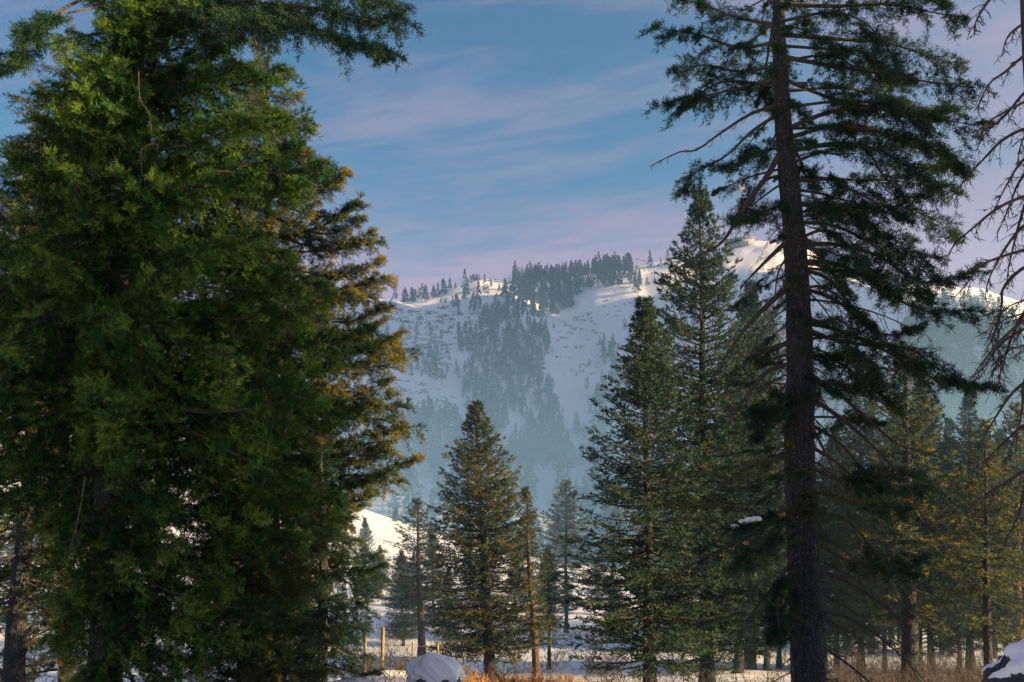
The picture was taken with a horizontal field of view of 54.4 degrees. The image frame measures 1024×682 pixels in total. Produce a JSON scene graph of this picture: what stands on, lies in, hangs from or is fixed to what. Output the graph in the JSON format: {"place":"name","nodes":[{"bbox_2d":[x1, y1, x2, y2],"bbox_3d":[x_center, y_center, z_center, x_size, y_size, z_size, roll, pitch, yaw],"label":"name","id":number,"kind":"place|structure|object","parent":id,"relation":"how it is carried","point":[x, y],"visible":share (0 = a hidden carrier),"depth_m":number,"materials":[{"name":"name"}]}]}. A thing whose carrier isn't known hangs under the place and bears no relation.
{"place":"outdoors","nodes":[
{"label":"outdoors","id":0,"kind":"place"},
{"bbox_2d":[379,653,471,680],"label":"dry grass","id":1,"kind":"structure","parent":0,"point":[422,654],"depth_m":25.27,"materials":[{"name":"brown plant"}]},
{"bbox_2d":[0,378,1023,681],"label":"ground","id":2,"kind":"structure","parent":0,"point":[384,534],"depth_m":61.60,"materials":[{"name":"white snow"}]},
{"bbox_2d":[0,510,28,633],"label":"forest tree","id":3,"kind":"object","parent":2,"relation":"on","point":[1,557],"visible":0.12,"depth_m":60.61,"materials":[{"name":"green plant"}]},
{"bbox_2d":[29,535,56,622],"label":"forest tree","id":4,"kind":"object","parent":2,"relation":"on","point":[37,539],"visible":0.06,"depth_m":67.82,"materials":[{"name":"green plant"}]},
{"bbox_2d":[0,132,109,681],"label":"forest tree","id":5,"kind":"object","parent":2,"relation":"on","point":[16,614],"visible":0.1,"depth_m":22.16,"materials":[{"name":"green plant"}]},
{"bbox_2d":[0,14,179,681],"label":"fir tree","id":6,"kind":"object","parent":2,"relation":"on","point":[64,674],"visible":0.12,"depth_m":23.00,"materials":[{"name":"green plant"}]},
{"bbox_2d":[0,0,426,681],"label":"fir tree","id":7,"kind":"object","parent":2,"relation":"on","point":[116,334],"visible":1,"depth_m":14.41,"materials":[{"name":"green plant"}]},
{"bbox_2d":[181,309,349,681],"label":"fir tree","id":8,"kind":"object","parent":2,"relation":"on","point":[247,669],"visible":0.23,"depth_m":17.20,"materials":[{"name":"green plant"}]},
{"bbox_2d":[168,32,428,681],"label":"fir tree","id":9,"kind":"object","parent":2,"relation":"on","point":[350,294],"visible":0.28,"depth_m":25.02,"materials":[{"name":"green plant"}]},
{"bbox_2d":[257,442,392,681],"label":"fir tree","id":10,"kind":"object","parent":2,"relation":"on","point":[316,651],"visible":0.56,"depth_m":20.32,"materials":[{"name":"green plant"}]},
{"bbox_2d":[348,517,382,599],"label":"fir tree","id":11,"kind":"object","parent":2,"relation":"on","point":[364,533],"visible":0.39,"depth_m":83.21,"materials":[{"name":"green plant"}]},
{"bbox_2d":[322,649,421,681],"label":"twig brush","id":12,"kind":"object","parent":2,"relation":"on","point":[370,668],"visible":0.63,"depth_m":19.79,"materials":[{"name":"brown plant"}]},
{"bbox_2d":[371,544,389,592],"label":"fir tree","id":13,"kind":"object","parent":2,"relation":"on","point":[384,569],"visible":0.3,"depth_m":92.53,"materials":[{"name":"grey plant"}]},
{"bbox_2d":[391,506,397,521],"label":"forest tree","id":14,"kind":"object","parent":2,"relation":"on","point":[394,518],"visible":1,"depth_m":157.26,"materials":[{"name":"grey plant"}]},
{"bbox_2d":[382,550,417,645],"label":"fir tree","id":15,"kind":"object","parent":2,"relation":"on","point":[397,632],"visible":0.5,"depth_m":60.84,"materials":[{"name":"green plant"}]},
{"bbox_2d":[363,627,463,671],"bbox_3d":[-2.508,9.077,27.346,0.232,3.435,10.219,-2,-10,10],"label":"wire fence","id":16,"kind":"object","parent":2,"relation":"on","point":[383,632],"visible":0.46,"depth_m":24.10,"materials":[{"name":"brown wood"}]},
{"bbox_2d":[379,497,455,657],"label":"fir tree","id":17,"kind":"object","parent":2,"relation":"on","point":[418,599],"visible":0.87,"depth_m":56.33,"materials":[{"name":"green plant"}]},
{"bbox_2d":[404,652,464,681],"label":"boulder","id":18,"kind":"object","parent":2,"relation":"on","point":[431,667],"visible":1,"depth_m":17.92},
{"bbox_2d":[409,536,459,628],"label":"forest tree","id":19,"kind":"object","parent":2,"relation":"on","point":[426,605],"visible":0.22,"depth_m":71.15,"materials":[{"name":"green plant"}]},
{"bbox_2d":[433,571,462,638],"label":"fir tree","id":20,"kind":"object","parent":2,"relation":"on","point":[446,629],"visible":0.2,"depth_m":63.82,"materials":[{"name":"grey plant"}]},
{"bbox_2d":[457,550,478,600],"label":"forest tree","id":21,"kind":"object","parent":2,"relation":"on","point":[464,585],"visible":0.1,"depth_m":89.12,"materials":[{"name":"green plant"}]},
{"bbox_2d":[418,400,553,677],"bbox_3d":[-1.263,8.647,44.040,5.915,12.259,6.258,-3,-10,-1],"label":"fir tree","id":22,"kind":"object","parent":2,"relation":"on","point":[480,492],"visible":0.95,"depth_m":43.42,"materials":[{"name":"green plant"}]},
{"bbox_2d":[474,539,502,609],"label":"forest tree","id":23,"kind":"object","parent":2,"relation":"on","point":[494,594],"visible":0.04,"depth_m":80.65,"materials":[{"name":"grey plant"}]},
{"bbox_2d":[356,613,625,681],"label":"twig brush","id":24,"kind":"object","parent":2,"relation":"on","point":[556,655],"visible":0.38,"depth_m":49.32,"materials":[{"name":"brown plant"}]},
{"bbox_2d":[504,553,520,599],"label":"forest tree","id":25,"kind":"object","parent":2,"relation":"on","point":[513,577],"visible":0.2,"depth_m":91.80,"materials":[{"name":"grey plant"}]},
{"bbox_2d":[507,527,526,577],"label":"forest tree","id":26,"kind":"object","parent":2,"relation":"on","point":[516,552],"visible":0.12,"depth_m":104.75,"materials":[{"name":"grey plant"}]},
{"bbox_2d":[506,487,560,681],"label":"pine tree","id":27,"kind":"object","parent":2,"relation":"on","point":[533,626],"visible":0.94,"depth_m":42.77,"materials":[{"name":"green plant"}]},
{"bbox_2d":[536,544,559,602],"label":"forest tree","id":28,"kind":"object","parent":2,"relation":"on","point":[550,575],"visible":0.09,"depth_m":86.64,"materials":[{"name":"green plant"}]},
{"bbox_2d":[524,551,574,669],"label":"fir tree","id":29,"kind":"object","parent":2,"relation":"on","point":[548,591],"visible":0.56,"depth_m":48.41,"materials":[{"name":"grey plant"}]},
{"bbox_2d":[554,530,567,561],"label":"forest tree","id":30,"kind":"object","parent":2,"relation":"on","point":[562,533],"visible":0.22,"depth_m":177.04,"materials":[{"name":"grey plant"}]},
{"bbox_2d":[556,578,576,612],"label":"forest tree","id":31,"kind":"object","parent":2,"relation":"on","point":[568,604],"visible":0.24,"depth_m":82.10,"materials":[{"name":"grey plant"}]},
{"bbox_2d":[533,479,602,632],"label":"fir tree","id":32,"kind":"object","parent":2,"relation":"on","point":[557,540],"visible":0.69,"depth_m":72.39,"materials":[{"name":"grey plant"}]},
{"bbox_2d":[588,555,606,600],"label":"forest tree","id":33,"kind":"object","parent":2,"relation":"on","point":[597,593],"visible":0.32,"depth_m":91.96,"materials":[{"name":"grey plant"}]},
{"bbox_2d":[602,506,624,564],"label":"forest tree","id":34,"kind":"object","parent":2,"relation":"on","point":[614,511],"visible":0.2,"depth_m":159.72,"materials":[{"name":"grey plant"}]},
{"bbox_2d":[602,585,627,630],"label":"forest tree","id":35,"kind":"object","parent":2,"relation":"on","point":[616,601],"visible":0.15,"depth_m":70.15,"materials":[{"name":"green plant"}]},
{"bbox_2d":[545,294,748,681],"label":"fir tree","id":36,"kind":"object","parent":2,"relation":"on","point":[651,639],"visible":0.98,"depth_m":33.95,"materials":[{"name":"green plant"}]},
{"bbox_2d":[638,456,699,636],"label":"forest tree","id":37,"kind":"object","parent":2,"relation":"on","point":[668,517],"visible":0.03,"depth_m":62.28,"materials":[{"name":"green plant"}]},
{"bbox_2d":[610,185,786,681],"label":"spruce tree","id":38,"kind":"object","parent":2,"relation":"on","point":[703,428],"visible":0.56,"depth_m":37.51,"materials":[{"name":"green plant"}]},
{"bbox_2d":[673,278,788,668],"bbox_3d":[11.680,6.292,49.612,6.656,19.451,7.059,9,-13,-40],"label":"fir tree","id":39,"kind":"object","parent":2,"relation":"on","point":[755,309],"visible":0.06,"depth_m":50.08,"materials":[{"name":"green plant"}]},
{"bbox_2d":[678,362,787,672],"bbox_3d":[10.538,8.015,46.340,5.437,14.404,5.344,2,-10,0],"label":"fir tree","id":40,"kind":"object","parent":2,"relation":"on","point":[737,657],"visible":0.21,"depth_m":45.52,"materials":[{"name":"green plant"}]},
{"bbox_2d":[727,441,787,669],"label":"forest tree","id":41,"kind":"object","parent":2,"relation":"on","point":[766,662],"visible":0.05,"depth_m":47.06,"materials":[{"name":"green plant"}]},
{"bbox_2d":[755,463,788,668],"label":"forest tree","id":42,"kind":"object","parent":2,"relation":"on","point":[778,661],"visible":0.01,"depth_m":48.99,"materials":[{"name":"green plant"}]},
{"bbox_2d":[739,304,831,650],"bbox_3d":[16.536,8.340,63.590,8.418,22.086,8.448,2,-10,0],"label":"fir tree","id":43,"kind":"object","parent":2,"relation":"on","point":[783,333],"visible":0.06,"depth_m":64.71,"materials":[{"name":"green plant"}]},
{"bbox_2d":[634,0,1010,681],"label":"old fir tree","id":44,"kind":"object","parent":2,"relation":"on","point":[794,410],"visible":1,"depth_m":17.05,"materials":[{"name":"green plant"}]},
{"bbox_2d":[817,467,859,669],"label":"forest tree","id":45,"kind":"object","parent":2,"relation":"on","point":[841,561],"visible":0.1,"depth_m":49.17,"materials":[{"name":"green plant"}]},
{"bbox_2d":[788,426,895,669],"bbox_3d":[15.815,10.101,48.949,5.385,11.890,5.098,-5,-11,25],"label":"forest tree","id":46,"kind":"object","parent":2,"relation":"on","point":[837,592],"visible":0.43,"depth_m":48.30,"materials":[{"name":"green plant"}]},
{"bbox_2d":[822,441,875,638],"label":"forest tree","id":47,"kind":"object","parent":2,"relation":"on","point":[846,534],"visible":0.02,"depth_m":64.36,"materials":[{"name":"green plant"}]},
{"bbox_2d":[820,373,901,670],"bbox_3d":[17.652,8.912,50.207,4.711,15.042,4.708,3,-10,1],"label":"forest tree","id":48,"kind":"object","parent":2,"relation":"on","point":[859,443],"visible":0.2,"depth_m":49.92,"materials":[{"name":"green plant"}]},
{"bbox_2d":[832,404,900,654],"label":"forest tree","id":49,"kind":"object","parent":2,"relation":"on","point":[875,438],"visible":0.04,"depth_m":63.16,"materials":[{"name":"green plant"}]},
{"bbox_2d":[855,493,901,662],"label":"forest tree","id":50,"kind":"object","parent":2,"relation":"on","point":[871,608],"visible":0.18,"depth_m":47.13,"materials":[{"name":"green plant"}]},
{"bbox_2d":[770,639,1006,681],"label":"dry grass","id":51,"kind":"structure","parent":2,"relation":"on","point":[875,676],"depth_m":30.76,"materials":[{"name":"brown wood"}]},
{"bbox_2d":[875,438,921,643],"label":"forest tree","id":52,"kind":"object","parent":2,"relation":"on","point":[889,443],"visible":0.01,"depth_m":68.58,"materials":[{"name":"green plant"}]},
{"bbox_2d":[875,396,936,639],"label":"forest tree","id":53,"kind":"object","parent":2,"relation":"on","point":[889,424],"visible":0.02,"depth_m":73.55,"materials":[{"name":"green plant"}]},
{"bbox_2d":[839,344,985,681],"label":"forest tree","id":54,"kind":"object","parent":2,"relation":"on","point":[907,541],"visible":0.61,"depth_m":34.61,"materials":[{"name":"green plant"}]},
{"bbox_2d":[892,460,947,666],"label":"forest tree","id":55,"kind":"object","parent":2,"relation":"on","point":[920,630],"visible":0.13,"depth_m":50.32,"materials":[{"name":"green plant"}]},
{"bbox_2d":[864,379,996,666],"bbox_3d":[21.148,9.052,51.171,6.498,15.189,6.922,-4,-11,22],"label":"forest tree","id":56,"kind":"object","parent":2,"relation":"on","point":[938,642],"visible":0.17,"depth_m":50.24,"materials":[{"name":"green plant"}]},
{"bbox_2d":[922,441,973,654],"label":"forest tree","id":57,"kind":"object","parent":2,"relation":"on","point":[940,533],"visible":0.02,"depth_m":62.28,"materials":[{"name":"green plant"}]},
{"bbox_2d":[920,418,982,656],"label":"forest tree","id":58,"kind":"object","parent":2,"relation":"on","point":[949,429],"visible":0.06,"depth_m":62.65,"materials":[{"name":"green plant"}]},
{"bbox_2d":[931,468,992,672],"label":"forest tree","id":59,"kind":"object","parent":2,"relation":"on","point":[959,617],"visible":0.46,"depth_m":46.73,"materials":[{"name":"green plant"}]},
{"bbox_2d":[920,394,1013,669],"bbox_3d":[22.864,9.355,50.167,4.479,14.050,4.401,7,-12,-35],"label":"forest tree","id":60,"kind":"object","parent":2,"relation":"on","point":[967,405],"visible":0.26,"depth_m":50.30,"materials":[{"name":"green plant"}]},
{"bbox_2d":[930,417,1023,665],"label":"forest tree","id":61,"kind":"object","parent":2,"relation":"on","point":[985,587],"visible":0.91,"depth_m":34.59,"materials":[{"name":"green plant"}]},
{"bbox_2d":[935,0,1023,555],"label":"dead tree","id":62,"kind":"object","parent":2,"relation":"on","point":[997,339],"visible":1,"depth_m":11.37,"materials":[{"name":"grey wood"}]},
{"bbox_2d":[965,428,1023,658],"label":"forest tree","id":63,"kind":"object","parent":2,"relation":"on","point":[1004,433],"visible":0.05,"depth_m":62.16,"materials":[{"name":"green plant"}]},
{"bbox_2d":[966,401,1023,640],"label":"forest tree","id":64,"kind":"object","parent":2,"relation":"on","point":[1018,615],"visible":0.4,"depth_m":46.24,"materials":[{"name":"green plant"}]},
{"bbox_2d":[975,456,1023,652],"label":"forest tree","id":65,"kind":"object","parent":2,"relation":"on","point":[1003,460],"visible":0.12,"depth_m":48.58,"materials":[{"name":"green plant"}]},
{"bbox_2d":[977,410,1023,645],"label":"forest tree","id":66,"kind":"object","parent":2,"relation":"on","point":[996,607],"visible":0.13,"depth_m":47.93,"materials":[{"name":"green plant"}]},
{"bbox_2d":[981,639,1023,681],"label":"boulder","id":67,"kind":"object","parent":2,"relation":"on","point":[1007,665],"visible":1,"depth_m":5.83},
{"bbox_2d":[0,0,1023,305],"label":"sky","id":68,"kind":"structure","parent":0,"point":[517,130],"materials":[{"name":"blue"}]},
{"bbox_2d":[461,664,592,681],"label":"dry grass","id":69,"kind":"structure","parent":0,"point":[482,678],"depth_m":37.21,"materials":[{"name":"brown plant"}]},
{"bbox_2d":[174,241,1023,568],"bbox_3d":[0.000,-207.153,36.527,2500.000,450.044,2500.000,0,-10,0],"label":"hillside","id":70,"kind":"structure","parent":0,"point":[570,391],"depth_m":674.36,"materials":[{"name":"white snow"}]},
{"bbox_2d":[400,287,409,301],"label":"hill conifer","id":71,"kind":"object","parent":70,"relation":"on","point":[404,299],"visible":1,"depth_m":792.82,"materials":[{"name":"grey plant"}]},
{"bbox_2d":[409,287,415,303],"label":"hill conifer","id":72,"kind":"object","parent":70,"relation":"on","point":[412,299],"visible":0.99,"depth_m":832.33,"materials":[{"name":"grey plant"}]},
{"bbox_2d":[422,284,428,300],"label":"hill conifer","id":73,"kind":"object","parent":70,"relation":"on","point":[425,292],"visible":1,"depth_m":808.45,"materials":[{"name":"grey plant"}]},
{"bbox_2d":[429,285,436,299],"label":"hill conifer","id":74,"kind":"object","parent":70,"relation":"on","point":[434,292],"visible":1,"depth_m":808.66,"materials":[{"name":"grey plant"}]},
{"bbox_2d":[440,278,446,293],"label":"hill conifer","id":75,"kind":"object","parent":70,"relation":"on","point":[443,286],"visible":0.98,"depth_m":853.56,"materials":[{"name":"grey plant"}]},
{"bbox_2d":[452,293,459,306],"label":"hill conifer","id":76,"kind":"object","parent":70,"relation":"on","point":[456,301],"visible":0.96,"depth_m":769.35,"materials":[{"name":"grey plant"}]},
{"bbox_2d":[461,268,466,289],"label":"hill conifer","id":77,"kind":"object","parent":70,"relation":"on","point":[464,280],"visible":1,"depth_m":793.02,"materials":[{"name":"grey plant"}]},
{"bbox_2d":[465,278,470,297],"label":"hill conifer","id":78,"kind":"object","parent":70,"relation":"on","point":[467,286],"visible":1,"depth_m":789.49,"materials":[{"name":"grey plant"}]},
{"bbox_2d":[467,291,476,312],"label":"hill conifer","id":79,"kind":"object","parent":70,"relation":"on","point":[472,299],"visible":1,"depth_m":734.67,"materials":[{"name":"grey plant"}]},
{"bbox_2d":[473,281,482,312],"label":"hill conifer","id":80,"kind":"object","parent":70,"relation":"on","point":[478,297],"visible":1,"depth_m":733.70,"materials":[{"name":"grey plant"}]},
{"bbox_2d":[482,274,486,298],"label":"hill conifer","id":81,"kind":"object","parent":70,"relation":"on","point":[484,284],"visible":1,"depth_m":778.38,"materials":[{"name":"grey plant"}]},
{"bbox_2d":[499,284,506,296],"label":"hill conifer","id":82,"kind":"object","parent":70,"relation":"on","point":[503,291],"visible":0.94,"depth_m":773.87,"materials":[{"name":"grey plant"}]},
{"bbox_2d":[382,279,632,414],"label":"scrub","id":83,"kind":"object","parent":70,"relation":"on","point":[420,323],"visible":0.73,"depth_m":700.87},
{"bbox_2d":[509,283,516,295],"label":"hill conifer","id":84,"kind":"object","parent":70,"relation":"on","point":[513,291],"visible":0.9,"depth_m":776.24,"materials":[{"name":"green plant"}]},
{"bbox_2d":[520,298,525,317],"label":"hill conifer","id":85,"kind":"object","parent":70,"relation":"on","point":[522,305],"visible":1,"depth_m":732.88,"materials":[{"name":"green plant"}]},
{"bbox_2d":[534,267,540,283],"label":"hill conifer","id":86,"kind":"object","parent":70,"relation":"on","point":[538,276],"visible":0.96,"depth_m":922.03,"materials":[{"name":"green plant"}]},
{"bbox_2d":[537,302,545,317],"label":"hill conifer","id":87,"kind":"object","parent":70,"relation":"on","point":[541,312],"visible":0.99,"depth_m":761.65,"materials":[{"name":"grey plant"}]},
{"bbox_2d":[539,288,543,302],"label":"hill conifer","id":88,"kind":"object","parent":70,"relation":"on","point":[541,299],"visible":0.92,"depth_m":831.10,"materials":[{"name":"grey plant"}]},
{"bbox_2d":[545,301,549,316],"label":"hill conifer","id":89,"kind":"object","parent":70,"relation":"on","point":[547,306],"visible":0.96,"depth_m":778.52,"materials":[{"name":"green plant"}]},
{"bbox_2d":[547,286,553,299],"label":"hill conifer","id":90,"kind":"object","parent":70,"relation":"on","point":[551,293],"visible":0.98,"depth_m":843.24,"materials":[{"name":"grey plant"}]},
{"bbox_2d":[548,299,554,313],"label":"hill conifer","id":91,"kind":"object","parent":70,"relation":"on","point":[551,310],"visible":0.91,"depth_m":787.79,"materials":[{"name":"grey plant"}]},
{"bbox_2d":[560,293,568,308],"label":"hill conifer","id":92,"kind":"object","parent":70,"relation":"on","point":[565,298],"visible":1,"depth_m":828.53,"materials":[{"name":"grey plant"}]},
{"bbox_2d":[562,272,572,286],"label":"hill conifer","id":93,"kind":"object","parent":70,"relation":"on","point":[566,276],"visible":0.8,"depth_m":859.17,"materials":[{"name":"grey plant"}]},
{"bbox_2d":[572,274,582,294],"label":"hill conifer","id":94,"kind":"object","parent":70,"relation":"on","point":[577,282],"visible":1,"depth_m":842.98,"materials":[{"name":"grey plant"}]},
{"bbox_2d":[580,275,586,289],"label":"hill conifer","id":95,"kind":"object","parent":70,"relation":"on","point":[582,278],"visible":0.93,"depth_m":853.11,"materials":[{"name":"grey plant"}]},
{"bbox_2d":[596,268,602,282],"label":"hill conifer","id":96,"kind":"object","parent":70,"relation":"on","point":[598,277],"visible":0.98,"depth_m":857.11,"materials":[{"name":"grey plant"}]},
{"bbox_2d":[608,268,616,286],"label":"hill conifer","id":97,"kind":"object","parent":70,"relation":"on","point":[611,278],"visible":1,"depth_m":836.17,"materials":[{"name":"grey plant"}]},
{"bbox_2d":[616,268,622,286],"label":"hill conifer","id":98,"kind":"object","parent":70,"relation":"on","point":[619,281],"visible":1,"depth_m":831.95,"materials":[{"name":"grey plant"}]},
{"bbox_2d":[647,249,653,267],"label":"hill conifer","id":99,"kind":"object","parent":70,"relation":"on","point":[650,259],"visible":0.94,"depth_m":909.71,"materials":[{"name":"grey plant"}]},
{"bbox_2d":[355,234,1023,567],"bbox_3d":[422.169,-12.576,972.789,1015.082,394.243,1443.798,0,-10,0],"label":"forest","id":100,"kind":"object","parent":70,"relation":"on","point":[542,446],"visible":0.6,"depth_m":567.72,"materials":[{"name":"plant"}]},
{"bbox_2d":[733,178,744,236],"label":"radio mast","id":101,"kind":"object","parent":70,"relation":"on","point":[740,189],"visible":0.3,"depth_m":947.22,"materials":[{"name":"grey metal"}]},
{"bbox_2d":[724,237,754,247],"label":"summit hut","id":102,"kind":"object","parent":70,"relation":"on","point":[746,241],"visible":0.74,"depth_m":916.35,"materials":[{"name":"grey metal"}]},
{"bbox_2d":[579,643,996,681],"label":"dry grass","id":103,"kind":"structure","parent":0,"point":[697,675],"depth_m":42.03,"materials":[{"name":"brown plant"}]},
{"bbox_2d":[901,285,1023,333],"bbox_3d":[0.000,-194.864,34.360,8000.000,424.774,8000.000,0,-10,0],"label":"hills","id":104,"kind":"structure","parent":0,"point":[975,291],"depth_m":1678.07,"materials":[{"name":"white snow"}]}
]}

